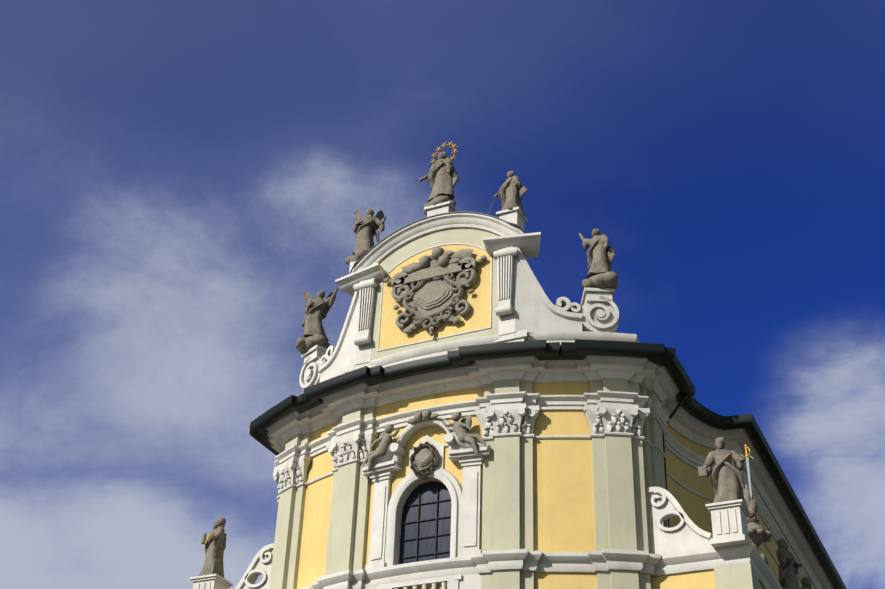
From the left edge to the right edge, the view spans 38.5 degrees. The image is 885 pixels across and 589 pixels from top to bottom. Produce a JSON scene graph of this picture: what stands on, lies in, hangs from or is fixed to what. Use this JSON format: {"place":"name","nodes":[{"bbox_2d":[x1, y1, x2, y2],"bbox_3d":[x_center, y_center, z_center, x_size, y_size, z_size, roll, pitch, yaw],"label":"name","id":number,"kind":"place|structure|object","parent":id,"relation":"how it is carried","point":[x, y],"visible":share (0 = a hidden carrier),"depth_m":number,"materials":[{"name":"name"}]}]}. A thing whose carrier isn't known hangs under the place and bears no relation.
{"place":"outdoors","nodes":[
{"label":"outdoors","id":0,"kind":"place"},
{"bbox_2d":[370,228,498,360],"bbox_3d":[-0.071,-0.157,31.277,3.360,3.700,0.450,-12,-35,22],"label":"panel frame","id":1,"kind":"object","parent":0,"point":[390,261],"depth_m":31.38,"materials":[{"name":"beige paint"}]},
{"bbox_2d":[379,245,491,349],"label":"recessed wall panel","id":2,"kind":"structure","parent":1,"relation":"attached to","point":[392,334],"depth_m":30.64,"materials":[{"name":"yellow paint"}]},
{"bbox_2d":[0,0,884,588],"label":"sky","id":3,"kind":"structure","parent":0,"point":[177,177],"materials":[{"name":"blue"}]},
{"bbox_2d":[776,538,801,588],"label":"saint statue","id":4,"kind":"object","parent":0,"point":[789,565],"visible":1,"depth_m":30.64,"materials":[{"name":"stone"}]},
{"bbox_2d":[800,577,811,588],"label":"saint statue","id":5,"kind":"object","parent":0,"point":[806,583],"visible":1,"depth_m":33.26,"materials":[{"name":"stone"}]},
{"label":"ground","id":6,"kind":"structure","parent":0,"visible":0},
{"bbox_2d":[651,569,763,588],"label":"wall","id":7,"kind":"structure","parent":6,"relation":"on","point":[704,579],"depth_m":25.95,"materials":[{"name":"yellow paint"}]},
{"bbox_2d":[190,499,750,588],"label":"wing statue pedestals","id":8,"kind":"object","parent":7,"relation":"on","point":[729,523],"visible":0.98,"depth_m":25.89,"materials":[{"name":"white stone"}]},
{"bbox_2d":[198,517,226,578],"bbox_3d":[-5.621,6.234,31.278,0.726,1.687,0.954,17,-35,-22],"label":"st peter statue","id":9,"kind":"object","parent":8,"relation":"on","point":[215,544],"visible":0.94,"depth_m":31.16,"materials":[{"name":"stone"}]},
{"bbox_2d":[698,437,753,511],"bbox_3d":[6.000,3.752,26.707,1.172,1.683,0.620,-8,-34,15],"label":"st paul statue","id":10,"kind":"object","parent":8,"relation":"on","point":[727,481],"visible":0.94,"depth_m":26.55,"materials":[{"name":"stone"}]},
{"bbox_2d":[235,487,712,588],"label":"volutes","id":11,"kind":"object","parent":7,"relation":"on","point":[686,534],"visible":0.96,"depth_m":26.84,"materials":[{"name":"white stone"}]},
{"bbox_2d":[297,383,814,588],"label":"wall","id":12,"kind":"structure","parent":7,"relation":"on","point":[563,503],"depth_m":28.30,"materials":[{"name":"yellow paint"}]},
{"bbox_2d":[361,417,490,588],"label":"window surround","id":13,"kind":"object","parent":12,"relation":"attached to","point":[385,537],"depth_m":27.85,"materials":[{"name":"white paint"}]},
{"bbox_2d":[399,482,450,563],"bbox_3d":[-0.323,5.080,27.801,1.400,2.180,0.001,-12,-35,22],"label":"window glass","id":14,"kind":"object","parent":13,"relation":"attached to","point":[426,528],"depth_m":27.84,"materials":[{"name":"grey glass"}]},
{"bbox_2d":[399,481,450,561],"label":"window iron bars","id":15,"kind":"object","parent":13,"relation":"attached to","point":[436,518],"depth_m":27.82,"materials":[{"name":"black metal"}]},
{"bbox_2d":[299,201,619,389],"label":"gable","id":16,"kind":"structure","parent":12,"relation":"on","point":[526,305],"depth_m":30.81,"materials":[{"name":"white paint"}]},
{"bbox_2d":[296,288,337,353],"bbox_3d":[-3.308,0.656,33.419,0.978,2.069,0.797,3,-33,-2],"label":"angel statue","id":17,"kind":"object","parent":16,"relation":"on","point":[316,312],"visible":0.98,"depth_m":33.21,"materials":[{"name":"stone"}]},
{"bbox_2d":[345,209,385,265],"bbox_3d":[-2.006,-1.514,33.334,1.021,2.048,0.734,2,-33,1],"label":"angel statue","id":18,"kind":"object","parent":16,"relation":"on","point":[365,229],"visible":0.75,"depth_m":33.25,"materials":[{"name":"stone"}]},
{"bbox_2d":[362,247,486,479],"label":"ornaments","id":19,"kind":"object","parent":16,"relation":"attached to","point":[431,299],"visible":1,"depth_m":30.58,"materials":[{"name":"stone"}]},
{"bbox_2d":[349,211,524,273],"bbox_3d":[-0.092,-1.366,31.885,4.839,1.132,0.636,-12,-35,22],"label":"gable lead flashing","id":20,"kind":"object","parent":16,"relation":"on","point":[509,223],"visible":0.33,"depth_m":31.96,"materials":[{"name":"grey metal"}]},
{"bbox_2d":[419,141,458,216],"bbox_3d":[-0.024,-3.025,33.188,0.764,2.419,1.051,25,-39,-32],"label":"madonna statue","id":21,"kind":"object","parent":16,"relation":"on","point":[441,177],"visible":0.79,"depth_m":32.94,"materials":[{"name":"stone"}]},
{"bbox_2d":[488,170,527,215],"bbox_3d":[1.591,-2.472,32.018,0.605,1.506,1.346,22,-38,-28],"label":"statue","id":22,"kind":"object","parent":16,"relation":"on","point":[512,191],"visible":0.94,"depth_m":31.67,"materials":[{"name":"stone"}]},
{"bbox_2d":[579,229,617,289],"bbox_3d":[3.740,-0.838,30.546,0.936,1.988,0.789,-4,-33,10],"label":"statue","id":23,"kind":"object","parent":16,"relation":"on","point":[601,254],"visible":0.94,"depth_m":30.21,"materials":[{"name":"stone"}]},
{"bbox_2d":[273,403,649,494],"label":"pilaster capitals","id":24,"kind":"object","parent":12,"relation":"attached to","point":[601,418],"visible":0.96,"depth_m":28.09,"materials":[{"name":"white stone"}]},
{"bbox_2d":[269,378,667,588],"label":"pilasters","id":25,"kind":"object","parent":12,"relation":"attached to","point":[620,516],"visible":0.69,"depth_m":27.59,"materials":[{"name":"beige paint"}]},
{"bbox_2d":[298,331,638,395],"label":"facade attic plinth","id":26,"kind":"structure","parent":12,"relation":"on","point":[437,349],"depth_m":29.59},
{"bbox_2d":[249,339,846,588],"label":"roof edge gutter","id":27,"kind":"object","parent":12,"relation":"attached to","point":[660,355],"visible":0.75,"depth_m":29.50,"materials":[{"name":"black metal"}]},
{"bbox_2d":[266,355,834,588],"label":"facade mouldings","id":28,"kind":"object","parent":12,"relation":"attached to","point":[657,380],"visible":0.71,"depth_m":28.78,"materials":[{"name":"white paint"}]},
{"bbox_2d":[651,543,782,588],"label":"cornice","id":29,"kind":"structure","parent":7,"relation":"attached to","point":[691,561],"depth_m":25.96,"materials":[{"name":"white paint"}]},
{"bbox_2d":[714,563,759,588],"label":"wing pilasters","id":30,"kind":"object","parent":7,"relation":"attached to","point":[743,576],"visible":1,"depth_m":25.50,"materials":[{"name":"beige paint"}]},
{"bbox_2d":[743,484,771,566],"bbox_3d":[6.820,5.173,27.812,0.808,2.188,0.775,3,-33,-2],"label":"flame urn","id":31,"kind":"object","parent":7,"relation":"on","point":[759,535],"visible":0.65,"depth_m":27.58,"materials":[{"name":"stone"}]}
]}

